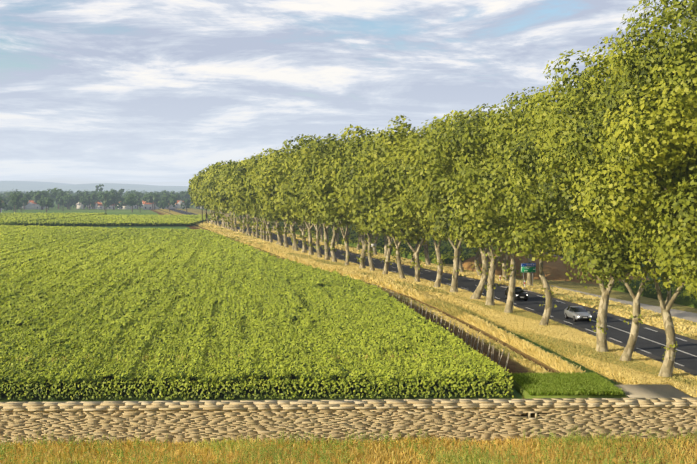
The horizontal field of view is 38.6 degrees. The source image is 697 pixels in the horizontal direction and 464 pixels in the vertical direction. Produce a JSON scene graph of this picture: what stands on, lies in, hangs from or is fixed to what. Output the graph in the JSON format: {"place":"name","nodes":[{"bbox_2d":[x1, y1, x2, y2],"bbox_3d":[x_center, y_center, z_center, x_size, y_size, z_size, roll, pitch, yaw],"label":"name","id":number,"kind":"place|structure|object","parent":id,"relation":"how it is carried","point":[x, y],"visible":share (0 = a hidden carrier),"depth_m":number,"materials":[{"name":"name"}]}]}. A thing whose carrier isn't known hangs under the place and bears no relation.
{"place":"outdoors","nodes":[
{"label":"outdoors","id":0,"kind":"place"},
{"bbox_2d":[0,181,188,192],"bbox_3d":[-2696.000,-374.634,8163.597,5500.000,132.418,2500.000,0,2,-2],"label":"hills","id":1,"kind":"structure","parent":0,"point":[22,186],"depth_m":7662.21,"materials":[{"name":"blue"}]},
{"bbox_2d":[2,201,687,398],"bbox_3d":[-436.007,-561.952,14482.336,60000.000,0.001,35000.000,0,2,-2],"label":"ground","id":2,"kind":"structure","parent":0,"point":[116,211],"depth_m":690.29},
{"bbox_2d":[0,184,203,212],"bbox_3d":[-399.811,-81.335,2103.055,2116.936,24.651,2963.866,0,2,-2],"label":"distant trees","id":3,"kind":"object","parent":2,"relation":"on","point":[17,200],"visible":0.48,"depth_m":845.43,"materials":[{"name":"green plant"}]},
{"bbox_2d":[2,200,201,209],"bbox_3d":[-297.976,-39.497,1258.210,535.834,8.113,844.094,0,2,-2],"label":"village houses","id":4,"kind":"structure","parent":2,"relation":"on","point":[98,205],"depth_m":861.53,"materials":[{"name":"tile"}]},
{"bbox_2d":[105,196,206,223],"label":"utility poles","id":5,"kind":"object","parent":2,"relation":"on","point":[202,211],"visible":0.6,"depth_m":450.01,"materials":[{"name":"brown wood"}]},
{"bbox_2d":[10,353,483,378],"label":"leaves","id":6,"kind":"object","parent":2,"relation":"on","point":[366,356],"visible":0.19,"depth_m":79.24,"materials":[{"name":"plant"}]},
{"bbox_2d":[0,268,518,401],"bbox_3d":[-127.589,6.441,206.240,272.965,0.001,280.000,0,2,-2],"label":"hedge","id":7,"kind":"object","parent":2,"relation":"on","point":[4,398],"depth_m":71.82,"materials":[{"name":"green plant"}]},
{"bbox_2d":[0,434,696,463],"bbox_3d":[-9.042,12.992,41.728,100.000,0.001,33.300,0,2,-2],"label":"grass tufts","id":8,"kind":"object","parent":2,"relation":"on","point":[318,458],"depth_m":55.77,"materials":[{"name":"plant"}]},
{"bbox_2d":[0,426,696,463],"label":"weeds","id":9,"kind":"object","parent":8,"relation":"on","point":[567,439],"visible":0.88,"depth_m":55.02,"materials":[{"name":"yellow plant"}]},
{"bbox_2d":[0,212,696,400],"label":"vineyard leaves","id":10,"kind":"object","parent":2,"relation":"on","point":[180,242],"visible":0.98,"depth_m":103.72,"materials":[{"name":"green plant"}]},
{"bbox_2d":[0,397,696,444],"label":"dry stone wall","id":11,"kind":"structure","parent":2,"relation":"on","point":[218,420],"depth_m":58.31,"materials":[{"name":"brown stone"}]},
{"bbox_2d":[0,213,696,397],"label":"vineyard rows","id":12,"kind":"object","parent":2,"relation":"on","point":[683,301],"visible":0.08,"depth_m":92.61,"materials":[{"name":"green plant"}]},
{"bbox_2d":[151,208,696,463],"bbox_3d":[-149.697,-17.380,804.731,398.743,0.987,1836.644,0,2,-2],"label":"grass verge","id":13,"kind":"structure","parent":2,"relation":"on","point":[534,301],"depth_m":111.66,"materials":[{"name":"yellow plant"}]},
{"bbox_2d":[187,173,209,222],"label":"plane tree","id":14,"kind":"object","parent":13,"relation":"on","point":[201,205],"visible":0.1,"depth_m":452.49,"materials":[{"name":"green plant"}]},
{"bbox_2d":[187,175,212,223],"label":"plane tree","id":15,"kind":"object","parent":13,"relation":"on","point":[189,191],"visible":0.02,"depth_m":445.05,"materials":[{"name":"green plant"}]},
{"bbox_2d":[190,171,216,224],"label":"plane tree","id":16,"kind":"object","parent":13,"relation":"on","point":[214,216],"visible":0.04,"depth_m":422.93,"materials":[{"name":"green plant"}]},
{"bbox_2d":[190,169,216,223],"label":"plane tree","id":17,"kind":"object","parent":13,"relation":"on","point":[194,195],"visible":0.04,"depth_m":427.04,"materials":[{"name":"green plant"}]},
{"bbox_2d":[190,164,220,225],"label":"plane tree","id":18,"kind":"object","parent":13,"relation":"on","point":[217,214],"visible":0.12,"depth_m":404.71,"materials":[{"name":"green plant"}]},
{"bbox_2d":[197,165,224,227],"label":"plane tree","id":19,"kind":"object","parent":13,"relation":"on","point":[205,204],"visible":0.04,"depth_m":391.41,"materials":[{"name":"green plant"}]},
{"bbox_2d":[201,180,227,228],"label":"plane tree","id":20,"kind":"object","parent":13,"relation":"on","point":[215,207],"visible":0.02,"depth_m":380.12,"materials":[{"name":"green plant"}]},
{"bbox_2d":[200,160,231,227],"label":"plane tree","id":21,"kind":"object","parent":13,"relation":"on","point":[216,165],"visible":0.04,"depth_m":385.08,"materials":[{"name":"green plant"}]},
{"bbox_2d":[203,167,229,228],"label":"plane tree","id":22,"kind":"object","parent":13,"relation":"on","point":[227,218],"visible":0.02,"depth_m":375.56,"materials":[{"name":"green plant"}]},
{"bbox_2d":[201,169,233,229],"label":"plane tree","id":23,"kind":"object","parent":13,"relation":"on","point":[208,199],"visible":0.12,"depth_m":364.82,"materials":[{"name":"green plant"}]},
{"bbox_2d":[204,165,234,230],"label":"plane tree","id":24,"kind":"object","parent":13,"relation":"on","point":[210,187],"depth_m":356.34,"materials":[{"name":"green plant"}]},
{"bbox_2d":[208,160,238,231],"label":"plane tree","id":25,"kind":"object","parent":13,"relation":"on","point":[225,165],"visible":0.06,"depth_m":352.26,"materials":[{"name":"green plant"}]},
{"bbox_2d":[211,171,241,231],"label":"plane tree","id":26,"kind":"object","parent":13,"relation":"on","point":[240,220],"visible":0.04,"depth_m":344.87,"materials":[{"name":"green plant"}]},
{"bbox_2d":[214,168,245,232],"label":"plane tree","id":27,"kind":"object","parent":13,"relation":"on","point":[223,201],"visible":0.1,"depth_m":336.33,"materials":[{"name":"green plant"}]},
{"bbox_2d":[220,188,251,234],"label":"plane tree","id":28,"kind":"object","parent":13,"relation":"on","point":[229,203],"visible":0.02,"depth_m":328.55,"materials":[{"name":"green plant"}]},
{"bbox_2d":[221,155,252,235],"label":"plane tree","id":29,"kind":"object","parent":13,"relation":"on","point":[247,215],"visible":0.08,"depth_m":319.47,"materials":[{"name":"green plant"}]},
{"bbox_2d":[219,161,257,236],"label":"plane tree","id":30,"kind":"object","parent":13,"relation":"on","point":[227,183],"visible":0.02,"depth_m":310.48,"materials":[{"name":"green plant"}]},
{"bbox_2d":[226,158,259,237],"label":"plane tree","id":31,"kind":"object","parent":13,"relation":"on","point":[256,231],"depth_m":305.07,"materials":[{"name":"green plant"}]},
{"bbox_2d":[227,166,262,238],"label":"plane tree","id":32,"kind":"object","parent":13,"relation":"on","point":[261,230],"depth_m":295.97,"materials":[{"name":"green plant"}]},
{"bbox_2d":[228,158,265,239],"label":"plane tree","id":33,"kind":"object","parent":13,"relation":"on","point":[236,205],"visible":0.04,"depth_m":287.55,"materials":[{"name":"green plant"}]},
{"bbox_2d":[230,155,269,241],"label":"plane tree","id":34,"kind":"object","parent":13,"relation":"on","point":[239,195],"visible":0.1,"depth_m":279.69,"materials":[{"name":"green plant"}]},
{"bbox_2d":[228,152,273,241],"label":"plane tree","id":35,"kind":"object","parent":13,"relation":"on","point":[253,161],"visible":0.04,"depth_m":275.23,"materials":[{"name":"green plant"}]},
{"bbox_2d":[243,150,283,243],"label":"plane tree","id":36,"kind":"object","parent":13,"relation":"on","point":[255,209],"visible":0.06,"depth_m":267.73,"materials":[{"name":"green plant"}]},
{"bbox_2d":[245,155,283,245],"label":"plane tree","id":37,"kind":"object","parent":13,"relation":"on","point":[277,228],"visible":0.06,"depth_m":260.70,"materials":[{"name":"green plant"}]},
{"bbox_2d":[250,153,289,246],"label":"plane tree","id":38,"kind":"object","parent":13,"relation":"on","point":[285,230],"visible":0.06,"depth_m":253.60,"materials":[{"name":"green plant"}]},
{"bbox_2d":[254,149,298,250],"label":"plane tree","id":39,"kind":"object","parent":13,"relation":"on","point":[293,237],"visible":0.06,"depth_m":239.44,"materials":[{"name":"green plant"}]},
{"bbox_2d":[252,146,301,248],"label":"plane tree","id":40,"kind":"object","parent":13,"relation":"on","point":[264,162],"depth_m":242.59,"materials":[{"name":"green plant"}]},
{"bbox_2d":[253,149,311,252],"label":"plane tree","id":41,"kind":"object","parent":13,"relation":"on","point":[266,188],"visible":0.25,"depth_m":230.27,"materials":[{"name":"green plant"}]},
{"bbox_2d":[266,134,325,254],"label":"plane tree","id":42,"kind":"object","parent":13,"relation":"on","point":[309,226],"visible":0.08,"depth_m":222.77,"materials":[{"name":"green plant"}]},
{"bbox_2d":[272,138,327,257],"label":"plane tree","id":43,"kind":"object","parent":13,"relation":"on","point":[287,179],"visible":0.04,"depth_m":213.29,"materials":[{"name":"green plant"}]},
{"bbox_2d":[278,138,337,259],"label":"plane tree","id":44,"kind":"object","parent":13,"relation":"on","point":[309,217],"visible":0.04,"depth_m":206.29,"materials":[{"name":"green plant"}]},
{"bbox_2d":[318,221,322,241],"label":"plane tree","id":45,"kind":"object","parent":13,"relation":"on","point":[321,233],"depth_m":281.47,"materials":[{"name":"beige plant"}]},
{"bbox_2d":[289,136,354,261],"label":"plane tree","id":46,"kind":"object","parent":13,"relation":"on","point":[333,250],"visible":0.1,"depth_m":201.48,"materials":[{"name":"green plant"}]},
{"bbox_2d":[287,124,378,264],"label":"plane tree","id":47,"kind":"object","parent":13,"relation":"on","point":[310,165],"visible":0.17,"depth_m":188.72,"materials":[{"name":"green plant"}]},
{"bbox_2d":[335,224,340,244],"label":"plane tree","id":48,"kind":"object","parent":13,"relation":"on","point":[337,238],"depth_m":265.03,"materials":[{"name":"grey plant"}]},
{"bbox_2d":[302,146,377,268],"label":"plane tree","id":49,"kind":"object","parent":13,"relation":"on","point":[320,195],"visible":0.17,"depth_m":180.29,"materials":[{"name":"green plant"}]},
{"bbox_2d":[345,227,350,240],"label":"plane tree","id":50,"kind":"object","parent":13,"relation":"on","point":[347,235],"depth_m":250.61,"materials":[{"name":"grey plant"}]},
{"bbox_2d":[319,131,392,270],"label":"plane tree","id":51,"kind":"object","parent":13,"relation":"on","point":[350,149],"visible":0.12,"depth_m":177.80,"materials":[{"name":"green plant"}]},
{"bbox_2d":[356,232,360,249],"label":"plane tree","id":52,"kind":"object","parent":13,"relation":"on","point":[358,244],"depth_m":241.62,"materials":[{"name":"beige plant"}]},
{"bbox_2d":[357,229,367,251],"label":"plane tree","id":53,"kind":"object","parent":13,"relation":"on","point":[362,242],"depth_m":232.71,"materials":[{"name":"beige plant"}]},
{"bbox_2d":[331,139,394,273],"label":"plane tree","id":54,"kind":"object","parent":13,"relation":"on","point":[389,245],"visible":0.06,"depth_m":170.63,"materials":[{"name":"green plant"}]},
{"bbox_2d":[372,234,380,254],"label":"plane tree","id":55,"kind":"object","parent":13,"relation":"on","point":[376,236],"depth_m":224.28,"materials":[{"name":"grey plant"}]},
{"bbox_2d":[342,137,412,278],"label":"plane tree","id":56,"kind":"object","parent":13,"relation":"on","point":[369,207],"visible":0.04,"depth_m":161.31,"materials":[{"name":"green plant"}]},
{"bbox_2d":[381,234,387,256],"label":"plane tree","id":57,"kind":"object","parent":13,"relation":"on","point":[386,244],"visible":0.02,"depth_m":216.73,"materials":[{"name":"beige plant"}]},
{"bbox_2d":[351,115,439,281],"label":"plane tree","id":58,"kind":"object","parent":13,"relation":"on","point":[372,195],"visible":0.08,"depth_m":154.05,"materials":[{"name":"green plant"}]},
{"bbox_2d":[365,117,455,286],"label":"plane tree","id":59,"kind":"object","parent":13,"relation":"on","point":[388,179],"visible":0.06,"depth_m":146.20,"materials":[{"name":"green plant"}]},
{"bbox_2d":[410,236,421,261],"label":"plane tree","id":60,"kind":"object","parent":13,"relation":"on","point":[416,247],"depth_m":199.29,"materials":[{"name":"beige plant"}]},
{"bbox_2d":[420,231,430,264],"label":"plane tree","id":61,"kind":"object","parent":13,"relation":"on","point":[426,245],"depth_m":192.11,"materials":[{"name":"beige plant"}]},
{"bbox_2d":[388,113,465,291],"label":"plane tree","id":62,"kind":"object","parent":13,"relation":"on","point":[455,270],"visible":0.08,"depth_m":139.46,"materials":[{"name":"green plant"}]},
{"bbox_2d":[176,211,696,365],"bbox_3d":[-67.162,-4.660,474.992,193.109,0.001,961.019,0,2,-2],"label":"road markings","id":63,"kind":"object","parent":13,"relation":"on","point":[565,321],"visible":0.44,"depth_m":103.47,"materials":[{"name":"paint"}]},
{"bbox_2d":[397,107,494,298],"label":"plane tree","id":64,"kind":"object","parent":13,"relation":"on","point":[479,290],"visible":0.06,"depth_m":129.02,"materials":[{"name":"green plant"}]},
{"bbox_2d":[196,221,696,396],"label":"verge grass","id":65,"kind":"structure","parent":13,"relation":"on","point":[643,369],"depth_m":111.38,"materials":[{"name":"plant"}]},
{"bbox_2d":[453,238,463,271],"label":"plane tree","id":66,"kind":"object","parent":13,"relation":"on","point":[461,265],"depth_m":175.26,"materials":[{"name":"beige plant"}]},
{"bbox_2d":[410,110,532,305],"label":"plane tree","id":67,"kind":"object","parent":13,"relation":"on","point":[490,286],"visible":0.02,"depth_m":122.76,"materials":[{"name":"green plant"}]},
{"bbox_2d":[470,247,481,275],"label":"plane tree","id":68,"kind":"object","parent":13,"relation":"on","point":[476,262],"depth_m":167.69,"materials":[{"name":"beige plant"}]},
{"bbox_2d":[410,87,565,312],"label":"plane tree","id":69,"kind":"object","parent":13,"relation":"on","point":[452,134],"visible":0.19,"depth_m":115.11,"materials":[{"name":"green plant"}]},
{"bbox_2d":[498,245,509,280],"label":"plane tree","id":70,"kind":"object","parent":13,"relation":"on","point":[505,263],"depth_m":158.06,"materials":[{"name":"beige plant"}]},
{"bbox_2d":[462,245,568,280],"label":"earth mound","id":71,"kind":"object","parent":13,"relation":"on","point":[557,270],"visible":0.35,"depth_m":169.45,"materials":[{"name":"brown soil"}]},
{"bbox_2d":[504,287,527,300],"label":"car","id":72,"kind":"object","parent":13,"relation":"on","point":[520,294],"visible":0.6,"depth_m":130.25,"materials":[{"name":"black paint"}]},
{"bbox_2d":[446,90,587,325],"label":"plane tree","id":73,"kind":"object","parent":13,"relation":"on","point":[496,195],"visible":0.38,"depth_m":103.81,"materials":[{"name":"green plant"}]},
{"bbox_2d":[521,249,533,285],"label":"plane tree","id":74,"kind":"object","parent":13,"relation":"on","point":[529,275],"depth_m":150.10,"materials":[{"name":"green plant"}]},
{"bbox_2d":[521,262,535,286],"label":"direction sign","id":75,"kind":"object","parent":13,"relation":"on","point":[525,268],"visible":0.96,"depth_m":148.57,"materials":[{"name":"green metal"}]},
{"bbox_2d":[499,71,654,351],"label":"plane tree","id":76,"kind":"object","parent":13,"relation":"on","point":[528,211],"visible":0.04,"depth_m":87.85,"materials":[{"name":"green plant"}]},
{"bbox_2d":[564,306,591,321],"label":"silver hatchback car","id":77,"kind":"object","parent":13,"relation":"on","point":[577,313],"visible":0.94,"depth_m":110.22,"materials":[{"name":"grey paint"}]},
{"bbox_2d":[502,49,684,361],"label":"plane tree","id":78,"kind":"object","parent":13,"relation":"on","point":[627,353],"visible":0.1,"depth_m":82.60,"materials":[{"name":"green plant"}]},
{"bbox_2d":[562,259,649,284],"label":"bush","id":79,"kind":"object","parent":13,"relation":"on","point":[574,277],"visible":0.12,"depth_m":160.29,"materials":[{"name":"plant"}]},
{"bbox_2d":[530,30,696,377],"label":"plane tree","id":80,"kind":"object","parent":13,"relation":"on","point":[616,251],"visible":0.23,"depth_m":75.69,"materials":[{"name":"green plant"}]},
{"bbox_2d":[562,0,696,297],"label":"plane tree","id":81,"kind":"object","parent":13,"relation":"on","point":[639,60],"visible":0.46,"depth_m":64.10,"materials":[{"name":"green plant"}]},
{"bbox_2d":[597,0,696,290],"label":"plane tree","id":82,"kind":"object","parent":13,"relation":"on","point":[680,139],"visible":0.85,"depth_m":58.03,"materials":[{"name":"green plant"}]},
{"bbox_2d":[373,284,509,370],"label":"vineyard end posts","id":83,"kind":"object","parent":2,"relation":"on","point":[458,330],"visible":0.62,"depth_m":96.19,"materials":[{"name":"brown wood"}]},
{"bbox_2d":[0,0,696,185],"label":"sky","id":84,"kind":"structure","parent":0,"point":[146,92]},
{"bbox_2d":[508,374,690,398],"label":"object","id":85,"kind":"structure","parent":0,"point":[651,391],"depth_m":70.08,"materials":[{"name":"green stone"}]},
{"bbox_2d":[510,372,624,394],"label":"lawn","id":86,"kind":"structure","parent":85,"relation":"on","point":[567,383],"depth_m":72.12,"materials":[{"name":"green plant"}]},
{"bbox_2d":[504,285,696,321],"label":"side road","id":87,"kind":"structure","parent":0,"point":[689,316],"depth_m":121.93,"materials":[{"name":"asphalt"}]}
]}

